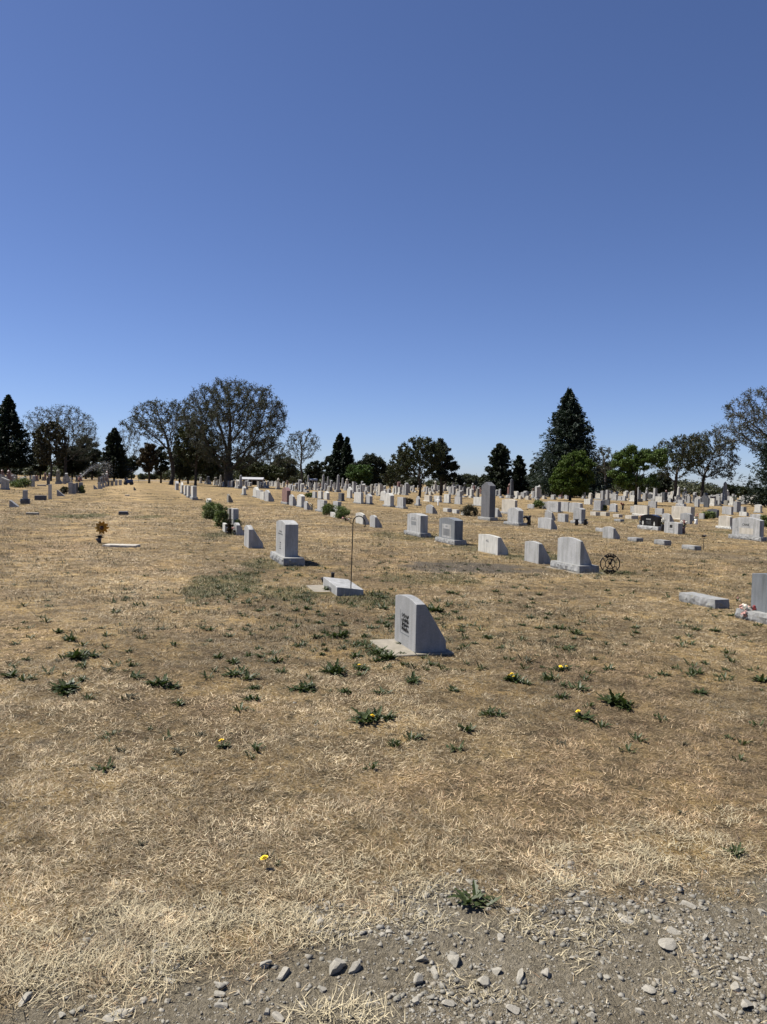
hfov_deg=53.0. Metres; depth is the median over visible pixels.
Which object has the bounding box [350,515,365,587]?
hook stand
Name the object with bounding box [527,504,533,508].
gravestone
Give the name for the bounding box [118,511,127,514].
gravestone
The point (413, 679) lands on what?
dandelion plant
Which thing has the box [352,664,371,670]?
dandelion plant
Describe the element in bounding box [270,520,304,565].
gravestone
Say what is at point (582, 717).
dandelion plant
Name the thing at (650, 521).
gravestone
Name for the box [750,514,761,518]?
gravestone
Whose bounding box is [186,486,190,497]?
gravestone
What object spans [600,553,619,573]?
iron badge
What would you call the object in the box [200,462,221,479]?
cedar tree
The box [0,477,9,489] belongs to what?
gravestone
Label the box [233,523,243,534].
gravestone
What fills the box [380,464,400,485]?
cedar tree
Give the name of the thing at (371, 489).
gravestone
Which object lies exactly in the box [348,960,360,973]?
rock
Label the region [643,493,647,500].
gravestone
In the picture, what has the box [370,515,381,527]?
gravestone
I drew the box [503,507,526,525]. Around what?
gravestone
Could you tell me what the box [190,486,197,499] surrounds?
gravestone
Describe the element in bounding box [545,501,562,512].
gravestone
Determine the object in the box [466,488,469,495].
gravestone
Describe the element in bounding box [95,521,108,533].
sunflower pinwheel
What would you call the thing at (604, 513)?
gravestone
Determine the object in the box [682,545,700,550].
gravestone
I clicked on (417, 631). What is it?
gravestone
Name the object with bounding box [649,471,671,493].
cedar tree
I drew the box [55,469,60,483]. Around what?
gravestone
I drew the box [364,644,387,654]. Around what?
dandelion plant
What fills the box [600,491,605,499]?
gravestone
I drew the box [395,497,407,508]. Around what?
gravestone
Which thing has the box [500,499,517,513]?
gravestone
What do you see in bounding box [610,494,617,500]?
gravestone
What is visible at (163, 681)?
dandelion plant
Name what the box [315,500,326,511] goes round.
gravestone
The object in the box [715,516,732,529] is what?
gravestone
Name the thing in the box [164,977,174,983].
rock
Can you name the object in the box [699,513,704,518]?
gravestone
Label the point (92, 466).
cedar tree
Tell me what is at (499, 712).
dandelion plant
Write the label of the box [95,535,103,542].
flower pot
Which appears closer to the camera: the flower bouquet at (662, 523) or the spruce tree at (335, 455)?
the flower bouquet at (662, 523)
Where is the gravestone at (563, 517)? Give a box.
[558,514,568,521]
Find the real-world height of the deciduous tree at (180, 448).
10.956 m
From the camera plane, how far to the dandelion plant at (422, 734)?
4.85 m
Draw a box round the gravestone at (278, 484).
[276,478,280,488]
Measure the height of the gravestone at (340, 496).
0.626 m
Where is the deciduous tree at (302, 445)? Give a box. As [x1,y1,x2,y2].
[281,428,321,481]
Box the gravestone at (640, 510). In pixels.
[632,505,649,515]
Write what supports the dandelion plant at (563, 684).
on the ground at (512, 960)
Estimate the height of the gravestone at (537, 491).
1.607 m
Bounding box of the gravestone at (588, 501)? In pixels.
[584,499,592,504]
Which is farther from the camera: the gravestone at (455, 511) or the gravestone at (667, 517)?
the gravestone at (455, 511)
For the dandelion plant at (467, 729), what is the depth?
5.01 m
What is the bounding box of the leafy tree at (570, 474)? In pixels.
[548,449,597,500]
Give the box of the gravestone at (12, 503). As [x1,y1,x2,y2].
[9,500,18,506]
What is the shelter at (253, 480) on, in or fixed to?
on the ground at (512, 960)
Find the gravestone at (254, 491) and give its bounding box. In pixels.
[252,487,258,497]
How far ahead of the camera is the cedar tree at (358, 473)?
158.75 m
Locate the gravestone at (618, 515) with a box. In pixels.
[613,514,622,517]
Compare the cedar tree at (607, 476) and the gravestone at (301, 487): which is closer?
the gravestone at (301, 487)
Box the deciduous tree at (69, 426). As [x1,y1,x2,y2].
[22,404,98,475]
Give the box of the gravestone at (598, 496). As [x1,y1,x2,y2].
[594,493,600,499]
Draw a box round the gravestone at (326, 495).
[323,491,329,499]
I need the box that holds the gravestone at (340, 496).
[337,493,344,500]
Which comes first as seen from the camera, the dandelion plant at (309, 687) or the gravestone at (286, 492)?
the dandelion plant at (309, 687)
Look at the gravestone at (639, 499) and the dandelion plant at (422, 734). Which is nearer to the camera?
the dandelion plant at (422, 734)
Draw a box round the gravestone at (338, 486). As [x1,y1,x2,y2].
[335,474,340,491]
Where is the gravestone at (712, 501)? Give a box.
[709,498,716,505]
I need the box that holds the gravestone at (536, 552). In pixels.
[524,541,549,563]
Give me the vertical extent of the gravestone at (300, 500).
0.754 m
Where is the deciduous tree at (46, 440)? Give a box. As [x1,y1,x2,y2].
[30,421,69,480]
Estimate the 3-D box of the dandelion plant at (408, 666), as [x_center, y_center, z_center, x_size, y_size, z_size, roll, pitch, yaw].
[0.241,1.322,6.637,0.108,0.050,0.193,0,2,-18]
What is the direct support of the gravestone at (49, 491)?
on the ground at (512, 960)
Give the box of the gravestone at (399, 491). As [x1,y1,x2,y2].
[397,487,401,494]
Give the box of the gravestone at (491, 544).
[478,534,507,554]
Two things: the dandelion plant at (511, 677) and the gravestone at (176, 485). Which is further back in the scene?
the gravestone at (176, 485)
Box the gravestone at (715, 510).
[707,509,718,517]
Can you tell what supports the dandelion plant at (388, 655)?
on the ground at (512, 960)
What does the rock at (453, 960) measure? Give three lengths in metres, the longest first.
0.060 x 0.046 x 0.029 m
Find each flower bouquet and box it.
[661,518,664,530]
[680,520,686,533]
[694,513,698,524]
[739,604,755,615]
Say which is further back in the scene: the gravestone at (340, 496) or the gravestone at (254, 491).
the gravestone at (254, 491)
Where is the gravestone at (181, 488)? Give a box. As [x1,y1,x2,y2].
[180,482,183,493]
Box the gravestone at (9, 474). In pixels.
[7,469,11,482]
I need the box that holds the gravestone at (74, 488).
[73,483,75,493]
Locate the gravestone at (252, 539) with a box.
[244,525,262,547]
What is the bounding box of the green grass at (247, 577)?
[173,530,640,654]
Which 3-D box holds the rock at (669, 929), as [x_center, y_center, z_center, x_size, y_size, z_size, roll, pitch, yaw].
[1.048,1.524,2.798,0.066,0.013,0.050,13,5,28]
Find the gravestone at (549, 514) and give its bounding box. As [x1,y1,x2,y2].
[545,511,555,520]
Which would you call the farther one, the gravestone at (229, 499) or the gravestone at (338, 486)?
the gravestone at (338, 486)
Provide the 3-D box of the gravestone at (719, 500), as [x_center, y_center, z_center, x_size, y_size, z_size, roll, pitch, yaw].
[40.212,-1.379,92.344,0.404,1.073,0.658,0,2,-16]
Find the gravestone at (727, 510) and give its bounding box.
[722,506,732,514]
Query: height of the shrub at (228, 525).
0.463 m
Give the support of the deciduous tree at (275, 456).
on the ground at (512, 960)
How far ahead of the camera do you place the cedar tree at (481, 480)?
247.68 m
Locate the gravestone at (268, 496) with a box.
[264,490,273,501]
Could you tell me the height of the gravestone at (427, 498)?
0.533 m
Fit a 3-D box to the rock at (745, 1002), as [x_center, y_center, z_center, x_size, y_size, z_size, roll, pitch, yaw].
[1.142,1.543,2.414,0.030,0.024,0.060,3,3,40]
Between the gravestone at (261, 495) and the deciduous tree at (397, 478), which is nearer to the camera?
the gravestone at (261, 495)
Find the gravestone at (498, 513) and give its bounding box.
[495,508,501,516]
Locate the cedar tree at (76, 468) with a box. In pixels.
[52,445,90,479]
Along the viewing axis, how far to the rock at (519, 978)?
2.50 m
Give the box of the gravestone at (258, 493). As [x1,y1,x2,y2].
[256,490,262,498]
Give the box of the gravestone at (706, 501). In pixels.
[703,497,708,506]
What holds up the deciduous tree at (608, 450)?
on the ground at (512, 960)
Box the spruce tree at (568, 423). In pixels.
[520,388,616,497]
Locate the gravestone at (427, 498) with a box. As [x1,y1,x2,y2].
[423,495,432,501]
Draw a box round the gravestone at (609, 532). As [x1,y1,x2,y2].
[602,526,619,538]
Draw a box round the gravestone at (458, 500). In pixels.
[454,497,462,504]
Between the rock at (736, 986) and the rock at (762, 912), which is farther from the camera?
the rock at (762, 912)
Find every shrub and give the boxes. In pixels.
[10,475,33,487]
[59,486,68,493]
[78,485,85,492]
[199,500,225,518]
[212,503,230,528]
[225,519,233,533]
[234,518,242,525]
[304,492,311,497]
[321,503,335,514]
[333,505,350,518]
[406,497,413,504]
[460,503,479,515]
[533,499,544,508]
[702,511,716,518]
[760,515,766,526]
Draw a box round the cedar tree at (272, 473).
[246,461,286,481]
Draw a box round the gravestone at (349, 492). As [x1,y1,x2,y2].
[346,487,352,497]
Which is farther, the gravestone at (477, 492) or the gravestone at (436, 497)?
the gravestone at (477, 492)
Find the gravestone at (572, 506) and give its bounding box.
[569,503,582,512]
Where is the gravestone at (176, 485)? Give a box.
[175,481,178,489]
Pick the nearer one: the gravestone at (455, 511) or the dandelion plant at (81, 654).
the dandelion plant at (81, 654)
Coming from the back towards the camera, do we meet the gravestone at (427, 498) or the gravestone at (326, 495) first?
the gravestone at (427, 498)
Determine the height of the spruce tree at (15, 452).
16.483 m
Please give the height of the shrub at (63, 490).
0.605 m
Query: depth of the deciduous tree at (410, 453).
83.31 m
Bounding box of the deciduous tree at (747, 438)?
[711,386,766,455]
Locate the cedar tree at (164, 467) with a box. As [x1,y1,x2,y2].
[151,446,170,482]
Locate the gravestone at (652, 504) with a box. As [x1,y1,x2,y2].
[648,501,656,507]
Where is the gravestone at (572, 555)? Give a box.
[547,537,604,573]
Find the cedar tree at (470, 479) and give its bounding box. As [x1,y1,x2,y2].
[462,473,479,486]
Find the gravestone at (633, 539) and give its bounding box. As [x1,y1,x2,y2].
[627,537,642,541]
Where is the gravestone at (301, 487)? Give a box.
[299,483,303,491]
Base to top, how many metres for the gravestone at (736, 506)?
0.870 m
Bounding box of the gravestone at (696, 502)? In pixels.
[694,499,699,506]
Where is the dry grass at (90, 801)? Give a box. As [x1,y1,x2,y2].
[0,499,766,1023]
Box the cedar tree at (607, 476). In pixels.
[592,461,615,487]
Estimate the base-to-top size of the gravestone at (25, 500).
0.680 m
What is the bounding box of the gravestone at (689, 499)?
[686,496,691,502]
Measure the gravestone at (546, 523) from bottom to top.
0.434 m
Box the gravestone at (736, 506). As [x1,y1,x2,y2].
[733,501,740,511]
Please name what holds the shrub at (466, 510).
on the ground at (512, 960)
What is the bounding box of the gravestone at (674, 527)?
[664,522,682,533]
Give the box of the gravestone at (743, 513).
[739,512,748,515]
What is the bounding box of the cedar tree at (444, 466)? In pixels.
[424,438,459,495]
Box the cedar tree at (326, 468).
[319,456,333,485]
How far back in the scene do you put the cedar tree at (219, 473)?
174.06 m
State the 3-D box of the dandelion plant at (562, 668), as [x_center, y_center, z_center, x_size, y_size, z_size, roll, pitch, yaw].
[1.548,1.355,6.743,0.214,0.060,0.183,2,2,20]
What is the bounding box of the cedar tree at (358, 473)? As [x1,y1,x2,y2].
[345,464,373,484]
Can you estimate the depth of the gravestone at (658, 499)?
98.53 m
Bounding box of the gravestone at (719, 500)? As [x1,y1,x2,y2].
[717,496,721,504]
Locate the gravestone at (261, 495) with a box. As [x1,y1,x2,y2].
[260,492,263,499]
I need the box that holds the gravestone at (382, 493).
[379,491,385,500]
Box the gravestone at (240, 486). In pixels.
[237,475,243,488]
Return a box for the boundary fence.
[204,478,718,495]
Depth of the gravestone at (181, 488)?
67.29 m
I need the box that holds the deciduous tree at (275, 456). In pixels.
[255,437,285,483]
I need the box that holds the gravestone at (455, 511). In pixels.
[452,509,459,513]
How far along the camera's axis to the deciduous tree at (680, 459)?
99.08 m
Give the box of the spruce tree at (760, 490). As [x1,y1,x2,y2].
[732,428,766,506]
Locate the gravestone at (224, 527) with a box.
[223,523,227,532]
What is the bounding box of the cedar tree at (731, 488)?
[721,484,738,495]
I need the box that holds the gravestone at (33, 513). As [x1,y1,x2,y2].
[26,512,39,514]
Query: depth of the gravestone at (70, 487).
57.11 m
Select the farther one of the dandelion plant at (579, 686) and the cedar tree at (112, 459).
the cedar tree at (112, 459)
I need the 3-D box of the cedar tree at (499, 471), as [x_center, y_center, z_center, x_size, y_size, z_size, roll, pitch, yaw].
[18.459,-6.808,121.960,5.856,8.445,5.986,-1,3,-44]
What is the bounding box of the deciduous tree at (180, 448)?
[171,420,218,485]
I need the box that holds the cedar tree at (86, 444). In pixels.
[73,434,99,478]
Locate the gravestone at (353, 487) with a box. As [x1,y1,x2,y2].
[352,482,355,493]
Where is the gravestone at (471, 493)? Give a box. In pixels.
[469,489,474,497]
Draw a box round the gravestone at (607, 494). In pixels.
[605,490,609,499]
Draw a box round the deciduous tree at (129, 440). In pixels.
[119,429,140,478]
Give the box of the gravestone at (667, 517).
[662,513,673,521]
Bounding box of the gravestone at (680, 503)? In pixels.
[676,500,685,506]
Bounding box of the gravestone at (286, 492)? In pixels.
[281,487,290,504]
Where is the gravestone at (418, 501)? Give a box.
[414,496,421,505]
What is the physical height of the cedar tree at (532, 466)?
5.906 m
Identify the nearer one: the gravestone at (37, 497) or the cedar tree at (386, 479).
the gravestone at (37, 497)
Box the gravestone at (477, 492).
[476,489,479,496]
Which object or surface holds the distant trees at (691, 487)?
on the ground at (512, 960)
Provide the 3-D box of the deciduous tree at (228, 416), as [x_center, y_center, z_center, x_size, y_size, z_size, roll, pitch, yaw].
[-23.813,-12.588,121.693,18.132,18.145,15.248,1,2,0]
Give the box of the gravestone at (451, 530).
[435,517,466,545]
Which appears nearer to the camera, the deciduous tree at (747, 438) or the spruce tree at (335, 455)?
the deciduous tree at (747, 438)
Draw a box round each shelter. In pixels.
[242,477,264,484]
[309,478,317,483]
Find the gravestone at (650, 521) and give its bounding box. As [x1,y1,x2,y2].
[637,514,661,530]
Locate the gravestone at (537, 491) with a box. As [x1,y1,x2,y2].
[534,486,540,498]
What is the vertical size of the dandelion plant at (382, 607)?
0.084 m
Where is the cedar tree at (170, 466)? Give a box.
[170,448,180,482]
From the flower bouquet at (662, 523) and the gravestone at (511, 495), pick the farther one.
the gravestone at (511, 495)
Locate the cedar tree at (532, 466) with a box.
[527,461,542,490]
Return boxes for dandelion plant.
[0,668,19,676]
[20,656,32,660]
[47,677,80,695]
[55,628,64,633]
[60,631,77,641]
[64,647,102,660]
[77,674,88,681]
[101,666,113,672]
[113,692,141,699]
[113,745,125,751]
[130,670,146,678]
[143,673,180,689]
[170,699,185,705]
[170,746,188,753]
[201,626,215,630]
[212,652,226,658]
[216,739,230,748]
[222,665,244,676]
[225,657,240,664]
[240,694,259,700]
[241,670,259,679]
[245,683,261,689]
[245,695,264,701]
[257,851,273,858]
[260,855,280,867]
[267,655,282,662]
[273,666,288,672]
[283,680,315,692]
[290,641,308,646]
[318,658,347,676]
[322,629,350,637]
[336,687,352,693]
[346,706,384,722]
[348,651,364,658]
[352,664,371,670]
[353,639,368,645]
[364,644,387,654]
[371,650,397,661]
[371,686,393,693]
[378,602,390,608]
[380,710,399,720]
[404,663,418,668]
[405,671,420,683]
[407,731,427,739]
[426,602,444,611]
[447,880,501,908]
[448,684,462,691]
[456,722,476,731]
[477,706,496,716]
[493,709,507,716]
[502,672,525,682]
[517,654,535,662]
[520,678,533,684]
[538,671,555,681]
[547,663,572,670]
[549,691,570,699]
[556,739,565,745]
[558,681,567,687]
[561,644,577,650]
[567,680,592,689]
[569,629,583,634]
[570,710,596,722]
[595,688,633,711]
[601,663,616,670]
[654,669,672,676]
[690,667,705,673]
[690,687,707,695]
[720,842,745,858]
[750,674,766,681]
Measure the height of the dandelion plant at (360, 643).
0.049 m
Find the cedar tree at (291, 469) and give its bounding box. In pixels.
[271,452,298,481]
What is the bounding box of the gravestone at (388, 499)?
[382,493,395,506]
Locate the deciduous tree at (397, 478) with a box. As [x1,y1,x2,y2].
[386,453,410,485]
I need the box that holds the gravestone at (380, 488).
[377,485,383,495]
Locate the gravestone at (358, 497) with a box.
[353,492,364,503]
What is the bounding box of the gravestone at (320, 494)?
[317,491,322,498]
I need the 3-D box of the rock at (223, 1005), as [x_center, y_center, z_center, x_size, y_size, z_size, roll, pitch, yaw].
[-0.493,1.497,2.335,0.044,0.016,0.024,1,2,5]
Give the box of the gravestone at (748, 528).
[728,517,766,541]
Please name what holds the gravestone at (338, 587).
on the ground at (512, 960)
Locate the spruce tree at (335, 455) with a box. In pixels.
[324,433,344,486]
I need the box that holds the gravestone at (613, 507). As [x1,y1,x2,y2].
[608,503,618,511]
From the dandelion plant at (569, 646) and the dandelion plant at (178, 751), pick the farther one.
the dandelion plant at (569, 646)
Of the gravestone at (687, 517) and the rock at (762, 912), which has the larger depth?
the gravestone at (687, 517)
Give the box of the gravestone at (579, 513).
[570,508,587,523]
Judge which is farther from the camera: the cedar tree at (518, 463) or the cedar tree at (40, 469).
the cedar tree at (40, 469)
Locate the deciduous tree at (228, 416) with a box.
[175,375,287,486]
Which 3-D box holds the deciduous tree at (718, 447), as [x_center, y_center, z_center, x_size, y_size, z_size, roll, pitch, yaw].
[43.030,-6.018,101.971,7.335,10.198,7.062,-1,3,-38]
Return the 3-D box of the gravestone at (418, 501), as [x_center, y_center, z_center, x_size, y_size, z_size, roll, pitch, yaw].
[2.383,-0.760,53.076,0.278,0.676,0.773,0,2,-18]
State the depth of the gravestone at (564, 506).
50.26 m
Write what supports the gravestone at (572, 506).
on the ground at (512, 960)
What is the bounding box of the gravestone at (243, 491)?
[241,487,246,494]
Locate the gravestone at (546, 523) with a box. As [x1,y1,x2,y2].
[538,517,556,529]
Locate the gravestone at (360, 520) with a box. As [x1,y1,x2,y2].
[356,512,368,524]
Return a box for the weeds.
[6,508,765,772]
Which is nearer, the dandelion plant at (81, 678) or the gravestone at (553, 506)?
the dandelion plant at (81, 678)
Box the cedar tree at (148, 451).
[136,442,158,482]
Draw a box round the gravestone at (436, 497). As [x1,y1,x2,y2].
[433,496,441,502]
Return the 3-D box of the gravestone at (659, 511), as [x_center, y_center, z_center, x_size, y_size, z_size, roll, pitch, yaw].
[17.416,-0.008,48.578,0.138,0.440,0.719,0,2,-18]
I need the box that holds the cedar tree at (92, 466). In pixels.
[83,446,100,479]
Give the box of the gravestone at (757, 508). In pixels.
[753,504,762,512]
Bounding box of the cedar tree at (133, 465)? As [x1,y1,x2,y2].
[126,455,140,479]
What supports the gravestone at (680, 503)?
on the ground at (512, 960)
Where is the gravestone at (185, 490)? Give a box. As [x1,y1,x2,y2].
[183,485,186,495]
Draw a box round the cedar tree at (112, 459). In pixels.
[93,427,131,481]
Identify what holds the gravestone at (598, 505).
on the ground at (512, 960)
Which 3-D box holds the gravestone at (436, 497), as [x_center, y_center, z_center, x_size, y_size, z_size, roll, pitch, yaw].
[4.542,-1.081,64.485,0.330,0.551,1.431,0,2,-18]
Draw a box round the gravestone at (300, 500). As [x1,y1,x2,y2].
[296,494,304,507]
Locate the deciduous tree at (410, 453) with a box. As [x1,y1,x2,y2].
[390,435,445,496]
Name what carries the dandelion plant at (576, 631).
on the ground at (512, 960)
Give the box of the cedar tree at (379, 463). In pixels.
[347,453,387,485]
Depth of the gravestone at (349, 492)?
69.36 m
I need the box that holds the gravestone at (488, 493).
[478,482,497,520]
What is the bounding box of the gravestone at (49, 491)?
[48,484,51,498]
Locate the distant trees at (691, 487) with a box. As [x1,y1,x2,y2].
[0,462,765,497]
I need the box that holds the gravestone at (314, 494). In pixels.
[312,491,317,497]
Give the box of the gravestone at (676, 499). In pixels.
[673,497,681,502]
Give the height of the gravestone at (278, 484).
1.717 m
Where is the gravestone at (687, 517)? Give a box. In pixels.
[680,513,692,523]
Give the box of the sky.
[0,0,766,487]
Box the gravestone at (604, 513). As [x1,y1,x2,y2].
[600,512,609,515]
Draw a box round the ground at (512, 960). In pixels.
[0,474,766,1023]
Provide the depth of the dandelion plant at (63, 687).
5.63 m
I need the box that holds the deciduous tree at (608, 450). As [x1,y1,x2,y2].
[594,445,616,493]
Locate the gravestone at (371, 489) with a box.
[369,484,374,494]
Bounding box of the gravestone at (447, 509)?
[443,508,451,511]
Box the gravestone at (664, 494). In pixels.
[662,492,667,501]
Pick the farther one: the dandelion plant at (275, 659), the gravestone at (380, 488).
the gravestone at (380, 488)
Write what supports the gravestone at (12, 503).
on the ground at (512, 960)
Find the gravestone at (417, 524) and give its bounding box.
[404,513,430,537]
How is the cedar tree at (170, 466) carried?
on the ground at (512, 960)
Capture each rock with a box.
[18,991,32,1006]
[59,1011,65,1017]
[102,1008,129,1022]
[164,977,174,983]
[214,981,224,988]
[214,990,225,996]
[214,1002,227,1008]
[260,960,271,968]
[263,1008,269,1014]
[271,1011,283,1021]
[277,966,289,980]
[319,986,326,992]
[329,957,345,975]
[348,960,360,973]
[412,996,419,1004]
[413,972,422,984]
[415,954,428,961]
[430,967,438,975]
[441,999,454,1005]
[447,954,458,967]
[476,975,490,987]
[488,997,495,1003]
[491,967,501,974]
[505,1004,519,1014]
[509,906,519,913]
[516,968,522,984]
[541,968,549,977]
[586,1011,594,1017]
[618,913,634,923]
[635,1008,643,1014]
[641,984,655,993]
[658,938,675,950]
[663,926,680,934]
[681,900,696,908]
[712,1010,726,1021]
[730,981,741,991]
[738,956,748,959]
[741,998,753,1007]
[758,908,766,915]
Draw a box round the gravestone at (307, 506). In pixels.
[304,501,310,509]
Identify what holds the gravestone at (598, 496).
on the ground at (512, 960)
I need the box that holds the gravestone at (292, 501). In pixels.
[289,494,296,505]
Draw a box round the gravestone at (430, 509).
[426,505,436,513]
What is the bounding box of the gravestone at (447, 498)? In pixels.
[443,494,450,502]
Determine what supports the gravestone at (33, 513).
on the ground at (512, 960)
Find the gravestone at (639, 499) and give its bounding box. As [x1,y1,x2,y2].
[637,486,642,501]
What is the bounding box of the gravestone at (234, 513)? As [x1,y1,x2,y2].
[231,508,238,524]
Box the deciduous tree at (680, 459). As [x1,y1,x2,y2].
[648,434,712,501]
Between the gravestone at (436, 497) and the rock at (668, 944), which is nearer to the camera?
the rock at (668, 944)
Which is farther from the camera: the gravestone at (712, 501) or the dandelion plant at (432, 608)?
the gravestone at (712, 501)
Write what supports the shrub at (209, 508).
on the ground at (512, 960)
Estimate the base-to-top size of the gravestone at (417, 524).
0.685 m
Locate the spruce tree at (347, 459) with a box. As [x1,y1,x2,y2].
[335,436,354,485]
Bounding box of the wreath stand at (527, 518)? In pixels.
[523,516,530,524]
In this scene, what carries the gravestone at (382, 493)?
on the ground at (512, 960)
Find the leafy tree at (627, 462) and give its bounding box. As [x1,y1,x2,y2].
[606,444,670,504]
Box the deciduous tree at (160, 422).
[118,397,190,484]
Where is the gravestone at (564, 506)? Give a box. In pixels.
[561,502,569,511]
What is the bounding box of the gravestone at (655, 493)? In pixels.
[651,487,657,500]
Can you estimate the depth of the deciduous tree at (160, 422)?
126.59 m
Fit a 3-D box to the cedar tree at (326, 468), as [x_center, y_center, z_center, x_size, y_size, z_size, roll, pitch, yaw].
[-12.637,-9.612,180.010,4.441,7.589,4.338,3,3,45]
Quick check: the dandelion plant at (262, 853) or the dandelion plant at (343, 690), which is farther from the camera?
the dandelion plant at (343, 690)
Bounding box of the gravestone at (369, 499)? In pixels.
[364,494,373,504]
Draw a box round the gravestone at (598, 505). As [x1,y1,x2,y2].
[592,500,605,510]
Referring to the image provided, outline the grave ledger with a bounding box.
[102,544,139,547]
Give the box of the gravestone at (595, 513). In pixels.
[590,512,599,515]
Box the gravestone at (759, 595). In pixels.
[735,573,766,624]
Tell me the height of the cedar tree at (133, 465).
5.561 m
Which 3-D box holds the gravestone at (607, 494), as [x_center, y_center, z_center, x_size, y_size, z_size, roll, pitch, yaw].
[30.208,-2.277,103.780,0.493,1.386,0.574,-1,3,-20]
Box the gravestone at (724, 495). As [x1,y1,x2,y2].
[721,481,726,503]
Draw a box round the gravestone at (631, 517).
[625,515,637,518]
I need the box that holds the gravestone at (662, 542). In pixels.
[654,539,670,545]
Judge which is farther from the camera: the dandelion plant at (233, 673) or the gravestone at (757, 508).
the gravestone at (757, 508)
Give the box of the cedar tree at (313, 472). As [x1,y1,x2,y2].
[304,460,322,480]
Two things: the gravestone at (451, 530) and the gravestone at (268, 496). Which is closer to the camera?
the gravestone at (451, 530)
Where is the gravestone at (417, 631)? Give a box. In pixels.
[370,594,453,656]
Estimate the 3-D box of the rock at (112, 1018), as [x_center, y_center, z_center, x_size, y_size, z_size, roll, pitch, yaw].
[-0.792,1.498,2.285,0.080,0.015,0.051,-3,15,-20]
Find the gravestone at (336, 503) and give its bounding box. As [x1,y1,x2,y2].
[333,501,341,511]
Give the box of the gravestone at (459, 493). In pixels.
[456,491,461,496]
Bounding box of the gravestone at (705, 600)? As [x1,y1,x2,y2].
[679,592,729,608]
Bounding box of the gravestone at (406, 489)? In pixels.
[403,483,408,494]
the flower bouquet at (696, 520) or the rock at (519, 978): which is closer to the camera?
the rock at (519, 978)
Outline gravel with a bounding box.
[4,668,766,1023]
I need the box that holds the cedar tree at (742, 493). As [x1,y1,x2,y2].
[736,486,753,497]
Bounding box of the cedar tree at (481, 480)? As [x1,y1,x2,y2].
[477,476,484,484]
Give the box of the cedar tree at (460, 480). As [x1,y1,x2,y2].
[454,474,466,486]
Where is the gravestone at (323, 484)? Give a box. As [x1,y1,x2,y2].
[320,474,324,490]
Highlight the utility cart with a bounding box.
[123,478,133,484]
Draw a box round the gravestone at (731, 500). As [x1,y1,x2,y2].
[728,497,734,505]
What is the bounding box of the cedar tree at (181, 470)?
[167,450,206,483]
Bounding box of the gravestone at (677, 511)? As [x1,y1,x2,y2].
[671,506,694,520]
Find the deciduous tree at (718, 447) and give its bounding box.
[681,429,741,497]
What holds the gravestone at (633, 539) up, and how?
on the ground at (512, 960)
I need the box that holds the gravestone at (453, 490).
[451,486,455,494]
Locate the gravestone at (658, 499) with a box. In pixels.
[655,496,663,501]
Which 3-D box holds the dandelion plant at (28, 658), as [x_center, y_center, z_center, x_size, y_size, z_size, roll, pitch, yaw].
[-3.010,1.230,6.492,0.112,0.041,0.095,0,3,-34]
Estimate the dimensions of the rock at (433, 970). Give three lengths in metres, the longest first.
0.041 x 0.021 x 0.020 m
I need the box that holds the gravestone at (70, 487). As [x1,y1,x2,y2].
[68,482,72,493]
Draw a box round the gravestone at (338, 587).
[306,577,363,595]
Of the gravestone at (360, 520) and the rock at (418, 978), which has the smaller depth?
the rock at (418, 978)
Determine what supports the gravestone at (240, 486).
on the ground at (512, 960)
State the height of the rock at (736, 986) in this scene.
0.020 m
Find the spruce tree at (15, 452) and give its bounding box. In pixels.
[0,394,38,475]
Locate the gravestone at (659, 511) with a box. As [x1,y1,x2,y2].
[655,508,663,514]
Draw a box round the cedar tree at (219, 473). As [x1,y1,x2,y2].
[216,456,232,481]
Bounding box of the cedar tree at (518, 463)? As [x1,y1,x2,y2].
[511,455,530,493]
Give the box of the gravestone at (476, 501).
[472,497,480,505]
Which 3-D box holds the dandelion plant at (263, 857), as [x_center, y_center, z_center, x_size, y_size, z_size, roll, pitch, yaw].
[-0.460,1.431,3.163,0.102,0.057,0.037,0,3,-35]
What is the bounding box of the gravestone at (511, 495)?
[508,479,514,498]
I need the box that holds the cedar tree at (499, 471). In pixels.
[477,443,518,494]
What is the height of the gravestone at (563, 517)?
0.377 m
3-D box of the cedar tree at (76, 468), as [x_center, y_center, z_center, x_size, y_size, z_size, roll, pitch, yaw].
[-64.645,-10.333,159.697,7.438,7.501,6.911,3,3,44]
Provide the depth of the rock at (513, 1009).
2.36 m
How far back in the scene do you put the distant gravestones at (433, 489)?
132.04 m
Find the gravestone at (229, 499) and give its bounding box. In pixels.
[227,494,232,502]
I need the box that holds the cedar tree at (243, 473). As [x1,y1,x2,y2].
[235,457,257,476]
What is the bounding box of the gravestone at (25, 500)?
[20,490,29,503]
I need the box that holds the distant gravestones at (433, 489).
[0,469,755,501]
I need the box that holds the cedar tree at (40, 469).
[29,443,47,478]
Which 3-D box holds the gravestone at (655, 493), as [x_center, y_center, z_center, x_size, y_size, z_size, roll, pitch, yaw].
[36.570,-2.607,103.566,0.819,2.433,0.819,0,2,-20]
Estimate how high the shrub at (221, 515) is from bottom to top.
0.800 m
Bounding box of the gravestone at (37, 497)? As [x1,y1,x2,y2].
[34,495,46,499]
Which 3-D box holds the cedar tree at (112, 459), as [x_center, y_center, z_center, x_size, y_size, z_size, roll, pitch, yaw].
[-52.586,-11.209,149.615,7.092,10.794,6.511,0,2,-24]

